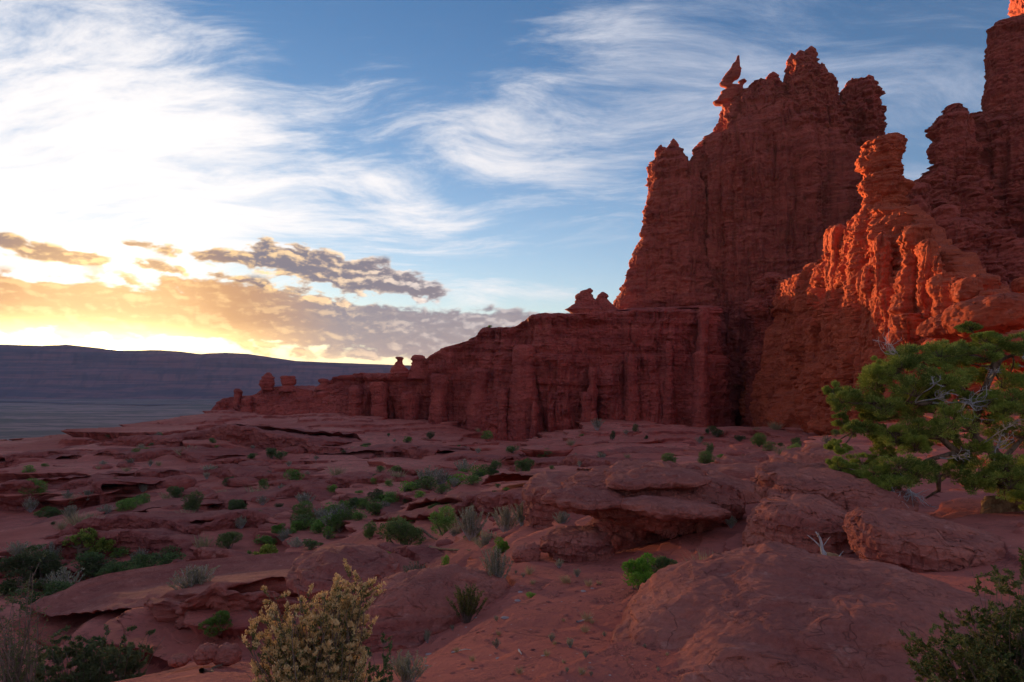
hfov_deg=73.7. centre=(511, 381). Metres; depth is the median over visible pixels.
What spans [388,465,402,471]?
leafy shrub
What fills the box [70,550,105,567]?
dark shrub
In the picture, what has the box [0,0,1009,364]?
sky
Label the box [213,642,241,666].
stone
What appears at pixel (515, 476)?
rock ledge
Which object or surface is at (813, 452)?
rock ledge
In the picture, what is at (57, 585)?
dark shrub
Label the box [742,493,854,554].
rock mass
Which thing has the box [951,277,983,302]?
boulder
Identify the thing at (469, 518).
sagebrush
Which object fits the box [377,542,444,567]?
rock ledge
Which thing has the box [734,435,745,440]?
dark shrub
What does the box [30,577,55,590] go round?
dark shrub
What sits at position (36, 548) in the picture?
dark shrub
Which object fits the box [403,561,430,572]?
sagebrush
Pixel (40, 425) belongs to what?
ground
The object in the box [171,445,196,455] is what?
grass tuft
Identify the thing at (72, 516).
grass tuft
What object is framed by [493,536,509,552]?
leafy shrub
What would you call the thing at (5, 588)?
dark shrub
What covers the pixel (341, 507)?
sagebrush
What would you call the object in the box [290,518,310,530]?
green shrub
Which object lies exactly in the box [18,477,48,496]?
green shrub
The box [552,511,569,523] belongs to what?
sagebrush
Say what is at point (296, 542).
sagebrush
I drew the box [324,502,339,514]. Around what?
green shrub
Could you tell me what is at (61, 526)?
grass tuft
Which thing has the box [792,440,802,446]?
dark shrub
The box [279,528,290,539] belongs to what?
sagebrush
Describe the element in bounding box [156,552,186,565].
dark shrub
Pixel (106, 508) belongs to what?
sagebrush
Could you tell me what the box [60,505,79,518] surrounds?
sagebrush
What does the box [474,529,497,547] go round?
sagebrush
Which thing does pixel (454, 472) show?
rock slab
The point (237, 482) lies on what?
rock slab
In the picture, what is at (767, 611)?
rock dome
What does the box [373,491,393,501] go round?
green shrub
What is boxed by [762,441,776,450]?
green shrub
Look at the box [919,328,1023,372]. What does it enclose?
rock mass
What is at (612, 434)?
dark shrub
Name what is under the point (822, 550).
driftwood
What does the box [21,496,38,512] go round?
sagebrush
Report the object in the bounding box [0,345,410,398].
mesa
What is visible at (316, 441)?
rock ledge
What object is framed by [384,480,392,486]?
green shrub
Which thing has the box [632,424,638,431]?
green shrub
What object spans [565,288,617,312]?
pinnacle
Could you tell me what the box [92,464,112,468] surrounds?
rock slab
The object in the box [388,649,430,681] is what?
sagebrush
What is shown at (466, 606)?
rabbitbrush
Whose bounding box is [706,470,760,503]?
rock ledge
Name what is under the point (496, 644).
sagebrush
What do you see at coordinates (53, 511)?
dark shrub
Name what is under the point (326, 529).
leafy shrub
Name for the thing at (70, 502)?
grass tuft
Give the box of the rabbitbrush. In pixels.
[446,583,486,622]
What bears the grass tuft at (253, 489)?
on the rock ledge at (317, 489)
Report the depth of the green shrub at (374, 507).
89.58 m
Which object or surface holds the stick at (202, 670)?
on the ground
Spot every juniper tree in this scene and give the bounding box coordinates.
[62,528,115,557]
[253,544,278,554]
[821,321,1023,513]
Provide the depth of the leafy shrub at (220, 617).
12.78 m
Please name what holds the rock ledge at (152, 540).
on the ground
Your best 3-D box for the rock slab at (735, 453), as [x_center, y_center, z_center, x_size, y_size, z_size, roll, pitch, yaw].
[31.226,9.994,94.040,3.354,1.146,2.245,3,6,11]
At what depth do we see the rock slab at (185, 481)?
144.42 m
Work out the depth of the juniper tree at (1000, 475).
9.39 m
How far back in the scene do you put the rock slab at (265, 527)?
90.15 m
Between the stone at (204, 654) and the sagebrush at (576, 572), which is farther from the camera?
the sagebrush at (576, 572)
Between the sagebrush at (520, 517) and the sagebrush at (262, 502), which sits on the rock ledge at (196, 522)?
the sagebrush at (262, 502)
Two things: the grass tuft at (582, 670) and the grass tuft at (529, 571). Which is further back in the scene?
the grass tuft at (529, 571)
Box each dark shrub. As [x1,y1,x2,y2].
[0,549,69,589]
[0,578,25,595]
[0,624,163,681]
[2,580,74,614]
[22,544,46,556]
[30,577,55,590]
[39,507,63,517]
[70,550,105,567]
[75,557,119,575]
[79,563,107,579]
[94,561,125,576]
[118,553,156,571]
[128,552,162,563]
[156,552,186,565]
[166,486,183,497]
[222,476,233,485]
[227,499,246,509]
[247,453,257,458]
[266,447,276,457]
[273,451,286,458]
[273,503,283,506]
[302,539,320,549]
[348,497,359,508]
[365,632,393,681]
[367,489,382,499]
[426,431,434,438]
[474,471,483,478]
[480,460,501,474]
[505,445,519,452]
[514,458,534,471]
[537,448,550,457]
[610,430,614,439]
[629,555,677,575]
[706,442,713,458]
[710,428,724,436]
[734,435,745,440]
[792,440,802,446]
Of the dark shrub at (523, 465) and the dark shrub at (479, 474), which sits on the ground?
the dark shrub at (523, 465)
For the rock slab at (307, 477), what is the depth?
140.74 m
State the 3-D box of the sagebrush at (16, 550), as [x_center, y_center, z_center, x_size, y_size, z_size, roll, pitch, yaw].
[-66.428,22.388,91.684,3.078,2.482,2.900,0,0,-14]
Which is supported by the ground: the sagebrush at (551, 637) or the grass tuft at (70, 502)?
the sagebrush at (551, 637)
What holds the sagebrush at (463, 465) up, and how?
on the ground
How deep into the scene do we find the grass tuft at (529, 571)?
8.48 m
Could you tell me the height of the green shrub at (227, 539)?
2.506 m
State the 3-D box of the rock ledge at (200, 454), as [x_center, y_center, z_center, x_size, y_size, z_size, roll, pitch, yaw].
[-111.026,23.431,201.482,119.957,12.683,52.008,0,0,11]
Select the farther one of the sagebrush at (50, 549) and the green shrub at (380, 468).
the green shrub at (380, 468)
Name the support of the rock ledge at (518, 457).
on the ground
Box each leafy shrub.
[198,610,232,637]
[262,537,276,545]
[271,523,285,533]
[318,514,335,526]
[322,526,334,539]
[327,484,337,491]
[355,496,371,505]
[356,502,367,508]
[383,491,398,501]
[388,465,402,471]
[398,481,416,492]
[415,490,425,497]
[441,554,449,564]
[447,473,467,484]
[469,464,487,475]
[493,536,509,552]
[526,591,535,597]
[621,552,655,589]
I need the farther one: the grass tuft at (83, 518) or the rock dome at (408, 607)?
the grass tuft at (83, 518)
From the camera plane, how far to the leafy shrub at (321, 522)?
87.32 m
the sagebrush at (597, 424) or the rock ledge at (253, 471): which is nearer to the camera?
the rock ledge at (253, 471)
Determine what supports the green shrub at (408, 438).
on the ground
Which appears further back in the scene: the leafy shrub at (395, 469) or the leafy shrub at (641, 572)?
the leafy shrub at (395, 469)
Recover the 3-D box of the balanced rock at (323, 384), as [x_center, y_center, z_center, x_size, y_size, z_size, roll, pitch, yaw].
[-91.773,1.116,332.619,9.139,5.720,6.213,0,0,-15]
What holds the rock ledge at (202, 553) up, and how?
on the ground
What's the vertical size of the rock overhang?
1.277 m
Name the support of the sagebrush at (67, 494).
on the ground
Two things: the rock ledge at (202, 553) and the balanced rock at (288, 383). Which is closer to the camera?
the rock ledge at (202, 553)
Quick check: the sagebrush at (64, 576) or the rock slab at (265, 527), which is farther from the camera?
the rock slab at (265, 527)
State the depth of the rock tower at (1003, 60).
284.15 m
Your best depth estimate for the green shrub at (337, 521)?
85.88 m
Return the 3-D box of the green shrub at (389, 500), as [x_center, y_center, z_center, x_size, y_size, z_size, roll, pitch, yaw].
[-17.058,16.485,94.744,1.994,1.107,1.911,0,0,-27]
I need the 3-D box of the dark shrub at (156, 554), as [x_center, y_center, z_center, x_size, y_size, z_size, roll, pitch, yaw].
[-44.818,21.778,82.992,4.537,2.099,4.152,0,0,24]
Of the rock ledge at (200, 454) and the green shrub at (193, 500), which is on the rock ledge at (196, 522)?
the green shrub at (193, 500)
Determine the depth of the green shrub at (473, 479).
88.64 m
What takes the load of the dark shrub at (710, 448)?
on the ground
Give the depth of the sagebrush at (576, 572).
8.00 m
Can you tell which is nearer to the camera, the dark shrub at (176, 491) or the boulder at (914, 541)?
the boulder at (914, 541)
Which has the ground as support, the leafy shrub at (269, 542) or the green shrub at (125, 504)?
the leafy shrub at (269, 542)
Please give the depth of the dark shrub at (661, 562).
6.84 m
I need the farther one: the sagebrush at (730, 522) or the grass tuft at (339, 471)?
the grass tuft at (339, 471)
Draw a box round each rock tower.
[613,46,887,426]
[905,103,1023,291]
[980,0,1023,113]
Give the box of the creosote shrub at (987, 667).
[899,547,1023,681]
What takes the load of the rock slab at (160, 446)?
on the rock ledge at (200, 454)
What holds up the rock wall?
on the ground
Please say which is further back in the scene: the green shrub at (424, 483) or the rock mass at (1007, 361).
the green shrub at (424, 483)
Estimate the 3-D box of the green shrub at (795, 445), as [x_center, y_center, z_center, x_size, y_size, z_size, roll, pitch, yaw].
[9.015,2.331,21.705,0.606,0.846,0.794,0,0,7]
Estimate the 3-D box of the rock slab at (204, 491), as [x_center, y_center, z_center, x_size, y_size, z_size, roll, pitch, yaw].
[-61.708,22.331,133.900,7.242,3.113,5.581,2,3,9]
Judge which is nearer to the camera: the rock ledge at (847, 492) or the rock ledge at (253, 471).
the rock ledge at (847, 492)
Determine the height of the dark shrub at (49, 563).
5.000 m
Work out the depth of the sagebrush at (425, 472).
113.24 m
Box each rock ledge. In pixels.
[0,446,265,467]
[0,475,191,511]
[0,528,202,577]
[12,552,419,648]
[30,481,344,525]
[39,507,314,538]
[50,465,324,480]
[62,424,362,453]
[171,546,252,562]
[259,471,444,487]
[314,444,471,458]
[324,491,477,515]
[364,491,524,521]
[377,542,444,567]
[440,446,687,463]
[481,466,594,484]
[506,454,654,471]
[521,471,568,529]
[538,525,614,562]
[679,462,759,478]
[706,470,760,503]
[750,442,891,480]
[753,461,919,511]
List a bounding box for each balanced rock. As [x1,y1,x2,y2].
[259,372,274,389]
[278,376,296,391]
[314,378,329,389]
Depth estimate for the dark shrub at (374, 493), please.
96.48 m
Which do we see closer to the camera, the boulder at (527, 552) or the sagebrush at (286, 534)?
the boulder at (527, 552)
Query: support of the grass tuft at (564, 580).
on the ground
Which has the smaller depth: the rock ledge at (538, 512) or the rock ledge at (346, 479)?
the rock ledge at (538, 512)
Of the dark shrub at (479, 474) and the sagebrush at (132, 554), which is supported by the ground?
the sagebrush at (132, 554)
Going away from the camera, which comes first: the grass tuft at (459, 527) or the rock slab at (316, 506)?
the grass tuft at (459, 527)
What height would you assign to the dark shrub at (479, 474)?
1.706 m
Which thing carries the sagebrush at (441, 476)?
on the ground
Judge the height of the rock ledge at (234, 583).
12.397 m
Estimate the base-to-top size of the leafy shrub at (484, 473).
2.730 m
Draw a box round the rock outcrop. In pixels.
[407,355,425,378]
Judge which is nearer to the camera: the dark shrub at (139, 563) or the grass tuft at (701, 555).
the grass tuft at (701, 555)
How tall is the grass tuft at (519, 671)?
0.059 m
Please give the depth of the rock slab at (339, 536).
81.87 m
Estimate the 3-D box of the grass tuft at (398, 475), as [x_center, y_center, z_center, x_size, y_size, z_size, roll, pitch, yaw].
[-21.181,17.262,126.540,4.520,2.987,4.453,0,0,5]
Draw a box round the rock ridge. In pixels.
[211,380,358,414]
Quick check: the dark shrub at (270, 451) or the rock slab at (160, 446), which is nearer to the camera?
the dark shrub at (270, 451)
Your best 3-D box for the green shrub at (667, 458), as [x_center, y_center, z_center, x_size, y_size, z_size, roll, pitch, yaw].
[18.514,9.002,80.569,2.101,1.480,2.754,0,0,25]
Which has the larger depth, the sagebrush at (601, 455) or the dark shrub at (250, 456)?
the dark shrub at (250, 456)
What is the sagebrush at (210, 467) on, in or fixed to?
on the rock ledge at (253, 471)
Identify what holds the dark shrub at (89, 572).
on the ground
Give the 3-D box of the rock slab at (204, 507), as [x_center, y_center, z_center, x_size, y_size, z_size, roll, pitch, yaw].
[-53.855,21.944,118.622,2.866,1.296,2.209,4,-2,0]
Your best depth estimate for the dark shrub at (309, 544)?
37.84 m
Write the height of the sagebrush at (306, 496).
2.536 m
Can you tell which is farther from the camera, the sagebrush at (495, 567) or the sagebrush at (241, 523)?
the sagebrush at (241, 523)
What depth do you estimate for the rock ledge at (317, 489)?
121.75 m
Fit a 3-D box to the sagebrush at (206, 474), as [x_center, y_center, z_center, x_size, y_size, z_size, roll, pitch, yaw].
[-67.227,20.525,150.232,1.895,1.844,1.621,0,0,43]
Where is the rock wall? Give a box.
[329,305,743,441]
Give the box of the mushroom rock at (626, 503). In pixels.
[541,459,745,549]
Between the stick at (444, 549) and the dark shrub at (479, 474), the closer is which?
the stick at (444, 549)
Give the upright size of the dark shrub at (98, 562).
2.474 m
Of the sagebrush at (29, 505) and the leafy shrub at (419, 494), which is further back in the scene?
the sagebrush at (29, 505)
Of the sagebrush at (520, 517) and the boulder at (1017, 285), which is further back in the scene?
the boulder at (1017, 285)
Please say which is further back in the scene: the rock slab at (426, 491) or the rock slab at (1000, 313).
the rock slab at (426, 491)
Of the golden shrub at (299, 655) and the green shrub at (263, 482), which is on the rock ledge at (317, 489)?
the green shrub at (263, 482)
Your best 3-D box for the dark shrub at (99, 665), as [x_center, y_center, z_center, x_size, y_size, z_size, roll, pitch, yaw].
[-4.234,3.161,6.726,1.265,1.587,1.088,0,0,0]
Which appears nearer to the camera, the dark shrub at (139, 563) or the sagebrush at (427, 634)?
the sagebrush at (427, 634)
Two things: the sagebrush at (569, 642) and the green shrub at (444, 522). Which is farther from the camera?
the green shrub at (444, 522)
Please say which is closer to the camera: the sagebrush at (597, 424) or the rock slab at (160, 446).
the rock slab at (160, 446)
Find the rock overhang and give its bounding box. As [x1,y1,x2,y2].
[285,543,400,634]
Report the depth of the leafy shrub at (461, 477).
102.71 m
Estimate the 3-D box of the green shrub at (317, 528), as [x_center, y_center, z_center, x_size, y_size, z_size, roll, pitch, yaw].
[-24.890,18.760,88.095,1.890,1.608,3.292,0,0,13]
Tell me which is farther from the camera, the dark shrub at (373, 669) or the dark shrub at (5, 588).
the dark shrub at (5, 588)
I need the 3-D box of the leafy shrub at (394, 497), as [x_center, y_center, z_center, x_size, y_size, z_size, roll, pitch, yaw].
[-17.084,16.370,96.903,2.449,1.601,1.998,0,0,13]
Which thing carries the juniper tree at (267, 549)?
on the ground
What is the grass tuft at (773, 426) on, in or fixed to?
on the ground
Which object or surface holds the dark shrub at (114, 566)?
on the ground
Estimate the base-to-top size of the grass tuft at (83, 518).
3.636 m
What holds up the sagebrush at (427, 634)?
on the ground
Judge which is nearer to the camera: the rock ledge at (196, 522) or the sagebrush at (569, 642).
the sagebrush at (569, 642)
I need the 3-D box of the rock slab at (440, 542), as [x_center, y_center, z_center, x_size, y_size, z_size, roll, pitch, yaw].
[-2.353,5.662,23.856,0.613,0.319,0.472,-4,4,-11]
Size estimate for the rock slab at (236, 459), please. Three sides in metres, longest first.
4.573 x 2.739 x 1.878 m
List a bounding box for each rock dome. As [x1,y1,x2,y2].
[354,564,509,655]
[611,541,1001,681]
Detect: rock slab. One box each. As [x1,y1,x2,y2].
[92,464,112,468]
[116,461,134,467]
[136,484,155,488]
[145,445,168,447]
[155,475,196,488]
[161,505,183,509]
[177,487,215,496]
[199,504,210,509]
[224,457,242,463]
[226,476,258,487]
[258,523,277,530]
[281,446,306,453]
[288,472,316,479]
[292,504,324,515]
[331,535,344,538]
[403,492,416,499]
[411,490,429,492]
[430,468,456,473]
[436,539,452,546]
[446,471,468,477]
[726,450,749,455]
[916,314,966,339]
[941,292,1023,336]
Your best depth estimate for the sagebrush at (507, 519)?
19.10 m
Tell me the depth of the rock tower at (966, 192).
261.50 m
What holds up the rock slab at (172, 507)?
on the rock ledge at (196, 522)
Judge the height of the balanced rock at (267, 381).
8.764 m
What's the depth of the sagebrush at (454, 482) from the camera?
100.99 m
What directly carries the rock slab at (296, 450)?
on the rock ledge at (200, 454)
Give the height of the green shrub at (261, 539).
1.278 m
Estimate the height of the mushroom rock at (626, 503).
2.942 m
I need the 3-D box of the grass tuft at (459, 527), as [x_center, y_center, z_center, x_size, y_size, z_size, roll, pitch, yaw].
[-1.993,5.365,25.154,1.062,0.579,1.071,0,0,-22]
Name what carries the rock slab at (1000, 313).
on the ground
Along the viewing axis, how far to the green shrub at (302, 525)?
89.79 m
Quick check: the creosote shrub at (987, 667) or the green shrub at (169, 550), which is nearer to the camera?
the creosote shrub at (987, 667)
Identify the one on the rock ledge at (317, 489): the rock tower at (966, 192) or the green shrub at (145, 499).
the green shrub at (145, 499)
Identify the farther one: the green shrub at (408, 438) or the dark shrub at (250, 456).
the green shrub at (408, 438)
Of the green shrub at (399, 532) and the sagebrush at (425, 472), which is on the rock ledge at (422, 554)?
the green shrub at (399, 532)
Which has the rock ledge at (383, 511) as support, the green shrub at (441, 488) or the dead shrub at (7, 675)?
the green shrub at (441, 488)
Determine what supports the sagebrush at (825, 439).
on the ground
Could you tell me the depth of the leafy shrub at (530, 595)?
7.22 m
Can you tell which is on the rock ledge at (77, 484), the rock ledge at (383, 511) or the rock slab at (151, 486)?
the rock slab at (151, 486)
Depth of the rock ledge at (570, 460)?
94.30 m
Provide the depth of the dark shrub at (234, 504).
105.27 m
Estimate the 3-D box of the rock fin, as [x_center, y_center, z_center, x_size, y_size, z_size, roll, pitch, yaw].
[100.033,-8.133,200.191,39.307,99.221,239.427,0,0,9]
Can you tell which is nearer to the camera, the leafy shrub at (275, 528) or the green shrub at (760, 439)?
the leafy shrub at (275, 528)
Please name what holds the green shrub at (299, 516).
on the rock ledge at (196, 522)
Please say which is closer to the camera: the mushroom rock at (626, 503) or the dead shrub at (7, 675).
the dead shrub at (7, 675)
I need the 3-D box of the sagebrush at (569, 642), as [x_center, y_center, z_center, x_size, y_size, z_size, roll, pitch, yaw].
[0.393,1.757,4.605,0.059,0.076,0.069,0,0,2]
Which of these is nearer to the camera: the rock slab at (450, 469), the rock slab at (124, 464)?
the rock slab at (450, 469)
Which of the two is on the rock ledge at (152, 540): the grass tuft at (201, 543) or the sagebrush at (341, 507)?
the grass tuft at (201, 543)
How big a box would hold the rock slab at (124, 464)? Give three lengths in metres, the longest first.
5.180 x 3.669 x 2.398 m
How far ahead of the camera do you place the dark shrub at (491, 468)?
92.94 m
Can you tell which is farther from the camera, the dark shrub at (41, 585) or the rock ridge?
the rock ridge
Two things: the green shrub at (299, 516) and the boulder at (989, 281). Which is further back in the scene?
the boulder at (989, 281)
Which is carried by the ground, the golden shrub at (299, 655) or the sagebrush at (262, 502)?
the golden shrub at (299, 655)
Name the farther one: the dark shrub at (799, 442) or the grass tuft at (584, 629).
the dark shrub at (799, 442)
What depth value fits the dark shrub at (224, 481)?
143.35 m
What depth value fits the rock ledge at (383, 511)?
93.82 m
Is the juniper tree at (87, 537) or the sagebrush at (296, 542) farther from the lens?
the juniper tree at (87, 537)
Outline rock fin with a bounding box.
[738,132,1019,435]
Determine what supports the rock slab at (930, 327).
on the ground
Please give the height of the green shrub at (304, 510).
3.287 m
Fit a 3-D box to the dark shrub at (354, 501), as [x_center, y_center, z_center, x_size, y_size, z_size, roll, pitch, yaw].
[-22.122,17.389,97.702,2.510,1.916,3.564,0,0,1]
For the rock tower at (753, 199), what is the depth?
344.94 m
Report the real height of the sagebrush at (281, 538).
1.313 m
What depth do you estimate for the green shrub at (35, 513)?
127.33 m
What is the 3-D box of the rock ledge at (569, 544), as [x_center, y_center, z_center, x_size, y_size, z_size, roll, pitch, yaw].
[1.079,2.663,9.954,1.415,1.075,1.265,0,0,0]
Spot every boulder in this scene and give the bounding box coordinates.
[511,542,540,562]
[740,452,768,462]
[842,507,1005,572]
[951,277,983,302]
[970,273,1001,290]
[1011,277,1023,292]
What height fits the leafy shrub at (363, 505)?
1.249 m
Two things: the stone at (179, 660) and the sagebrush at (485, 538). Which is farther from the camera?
the sagebrush at (485, 538)
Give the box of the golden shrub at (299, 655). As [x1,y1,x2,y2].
[238,558,385,681]
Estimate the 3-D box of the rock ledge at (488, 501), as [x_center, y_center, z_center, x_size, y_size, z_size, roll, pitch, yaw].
[1.428,5.638,32.589,9.778,3.961,18.522,0,0,-37]
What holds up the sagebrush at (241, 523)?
on the rock ledge at (196, 522)
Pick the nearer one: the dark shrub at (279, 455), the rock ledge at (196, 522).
the rock ledge at (196, 522)
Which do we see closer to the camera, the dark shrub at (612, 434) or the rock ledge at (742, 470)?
the rock ledge at (742, 470)
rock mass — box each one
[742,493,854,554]
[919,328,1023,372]
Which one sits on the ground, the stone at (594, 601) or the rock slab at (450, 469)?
the stone at (594, 601)
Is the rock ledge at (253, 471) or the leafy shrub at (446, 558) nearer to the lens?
the leafy shrub at (446, 558)
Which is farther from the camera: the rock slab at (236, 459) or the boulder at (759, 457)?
the rock slab at (236, 459)
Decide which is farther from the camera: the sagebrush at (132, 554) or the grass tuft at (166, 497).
the grass tuft at (166, 497)
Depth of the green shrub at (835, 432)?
96.80 m
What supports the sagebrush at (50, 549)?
on the ground
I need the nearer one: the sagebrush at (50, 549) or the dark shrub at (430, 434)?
the sagebrush at (50, 549)
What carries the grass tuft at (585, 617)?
on the ground
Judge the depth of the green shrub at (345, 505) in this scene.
100.28 m
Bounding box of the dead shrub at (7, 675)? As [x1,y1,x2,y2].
[0,553,57,681]
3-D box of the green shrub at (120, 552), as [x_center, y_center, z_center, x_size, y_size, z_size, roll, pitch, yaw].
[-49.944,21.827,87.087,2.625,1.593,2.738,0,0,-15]
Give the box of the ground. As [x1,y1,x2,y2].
[0,369,1023,681]
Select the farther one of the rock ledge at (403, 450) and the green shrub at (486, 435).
the green shrub at (486, 435)
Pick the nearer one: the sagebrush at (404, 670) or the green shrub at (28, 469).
the sagebrush at (404, 670)
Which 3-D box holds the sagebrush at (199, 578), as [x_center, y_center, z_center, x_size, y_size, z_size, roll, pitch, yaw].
[-7.492,4.642,15.955,1.208,0.729,1.241,0,0,-10]
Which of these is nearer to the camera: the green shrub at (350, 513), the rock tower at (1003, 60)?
the green shrub at (350, 513)
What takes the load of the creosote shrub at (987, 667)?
on the ground
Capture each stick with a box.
[199,664,222,672]
[416,526,447,539]
[429,545,470,550]
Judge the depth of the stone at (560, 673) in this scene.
3.94 m
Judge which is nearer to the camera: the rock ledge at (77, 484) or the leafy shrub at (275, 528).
the leafy shrub at (275, 528)
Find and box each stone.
[167,653,190,666]
[193,642,217,664]
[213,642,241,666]
[557,671,566,675]
[585,666,594,669]
[589,600,599,603]
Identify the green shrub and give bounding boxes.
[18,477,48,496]
[22,464,35,472]
[33,510,41,516]
[109,546,130,557]
[115,497,142,510]
[138,493,151,504]
[160,545,179,561]
[180,491,205,511]
[215,531,242,548]
[253,534,271,543]
[258,478,269,488]
[283,468,304,479]
[289,513,312,530]
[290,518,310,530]
[292,500,316,520]
[295,520,309,529]
[310,521,324,533]
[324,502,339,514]
[326,513,351,532]
[337,500,353,509]
[343,509,360,519]
[352,510,366,520]
[362,520,376,539]
[366,499,383,515]
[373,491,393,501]
[374,516,425,545]
[375,465,385,471]
[383,497,396,503]
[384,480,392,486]
[402,436,411,442]
[411,475,437,489]
[427,504,455,535]
[434,483,449,493]
[464,474,482,484]
[481,430,492,439]
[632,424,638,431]
[661,452,678,461]
[697,450,716,463]
[751,433,767,446]
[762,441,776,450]
[787,442,800,448]
[831,429,840,435]
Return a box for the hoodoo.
[390,357,408,372]
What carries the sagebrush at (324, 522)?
on the ground
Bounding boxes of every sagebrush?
[3,540,31,554]
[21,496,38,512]
[37,542,63,558]
[43,566,83,587]
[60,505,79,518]
[61,489,74,497]
[78,490,93,499]
[96,504,115,514]
[129,547,147,557]
[139,484,148,491]
[166,564,219,589]
[200,464,217,469]
[202,472,209,478]
[234,515,246,528]
[255,495,269,504]
[275,532,287,541]
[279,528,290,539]
[287,537,302,546]
[295,491,315,504]
[311,507,327,517]
[320,510,341,524]
[329,503,354,514]
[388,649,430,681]
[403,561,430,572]
[414,465,440,481]
[424,628,431,642]
[431,468,453,483]
[450,477,459,486]
[454,459,475,469]
[454,503,489,540]
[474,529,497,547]
[479,545,512,577]
[491,506,518,532]
[492,637,500,647]
[510,501,524,525]
[548,633,555,641]
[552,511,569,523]
[555,558,563,567]
[567,637,573,647]
[573,568,580,576]
[591,418,605,429]
[597,452,605,457]
[725,515,737,527]
[822,435,833,443]
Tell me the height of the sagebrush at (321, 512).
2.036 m
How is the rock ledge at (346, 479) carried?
on the ground
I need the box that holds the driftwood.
[807,531,842,556]
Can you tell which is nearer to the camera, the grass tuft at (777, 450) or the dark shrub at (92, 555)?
the dark shrub at (92, 555)
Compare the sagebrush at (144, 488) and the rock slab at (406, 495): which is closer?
the rock slab at (406, 495)
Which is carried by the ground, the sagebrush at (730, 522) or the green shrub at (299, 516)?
the sagebrush at (730, 522)
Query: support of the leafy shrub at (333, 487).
on the ground
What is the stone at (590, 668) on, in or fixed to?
on the ground
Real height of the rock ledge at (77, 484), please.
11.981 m
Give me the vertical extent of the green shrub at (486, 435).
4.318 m
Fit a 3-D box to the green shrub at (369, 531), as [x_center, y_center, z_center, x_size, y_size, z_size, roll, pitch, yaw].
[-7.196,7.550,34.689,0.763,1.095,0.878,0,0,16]
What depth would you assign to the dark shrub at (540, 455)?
133.87 m
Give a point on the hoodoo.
(398, 366)
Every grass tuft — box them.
[52,519,68,529]
[61,495,79,503]
[61,510,87,524]
[68,512,104,526]
[157,492,172,498]
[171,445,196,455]
[188,531,213,547]
[237,485,267,491]
[326,465,345,475]
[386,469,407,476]
[446,519,462,534]
[515,666,524,673]
[523,565,534,574]
[560,574,570,582]
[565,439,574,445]
[578,666,587,674]
[579,612,595,621]
[580,625,588,632]
[681,549,719,560]
[766,421,783,429]
[772,445,790,453]
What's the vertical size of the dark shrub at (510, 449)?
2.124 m
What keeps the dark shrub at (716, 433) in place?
on the ground
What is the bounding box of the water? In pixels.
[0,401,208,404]
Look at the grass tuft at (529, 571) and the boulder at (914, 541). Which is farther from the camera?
the grass tuft at (529, 571)
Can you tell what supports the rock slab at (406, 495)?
on the ground
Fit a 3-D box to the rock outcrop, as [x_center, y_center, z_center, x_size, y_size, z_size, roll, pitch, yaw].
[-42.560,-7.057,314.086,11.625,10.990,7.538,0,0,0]
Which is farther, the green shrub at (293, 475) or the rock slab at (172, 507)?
the green shrub at (293, 475)
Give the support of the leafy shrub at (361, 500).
on the ground
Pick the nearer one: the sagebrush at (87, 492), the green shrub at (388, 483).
the green shrub at (388, 483)
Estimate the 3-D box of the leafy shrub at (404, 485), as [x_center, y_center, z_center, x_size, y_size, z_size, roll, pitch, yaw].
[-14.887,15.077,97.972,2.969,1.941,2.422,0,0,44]
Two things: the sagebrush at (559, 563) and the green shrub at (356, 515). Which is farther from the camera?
the green shrub at (356, 515)

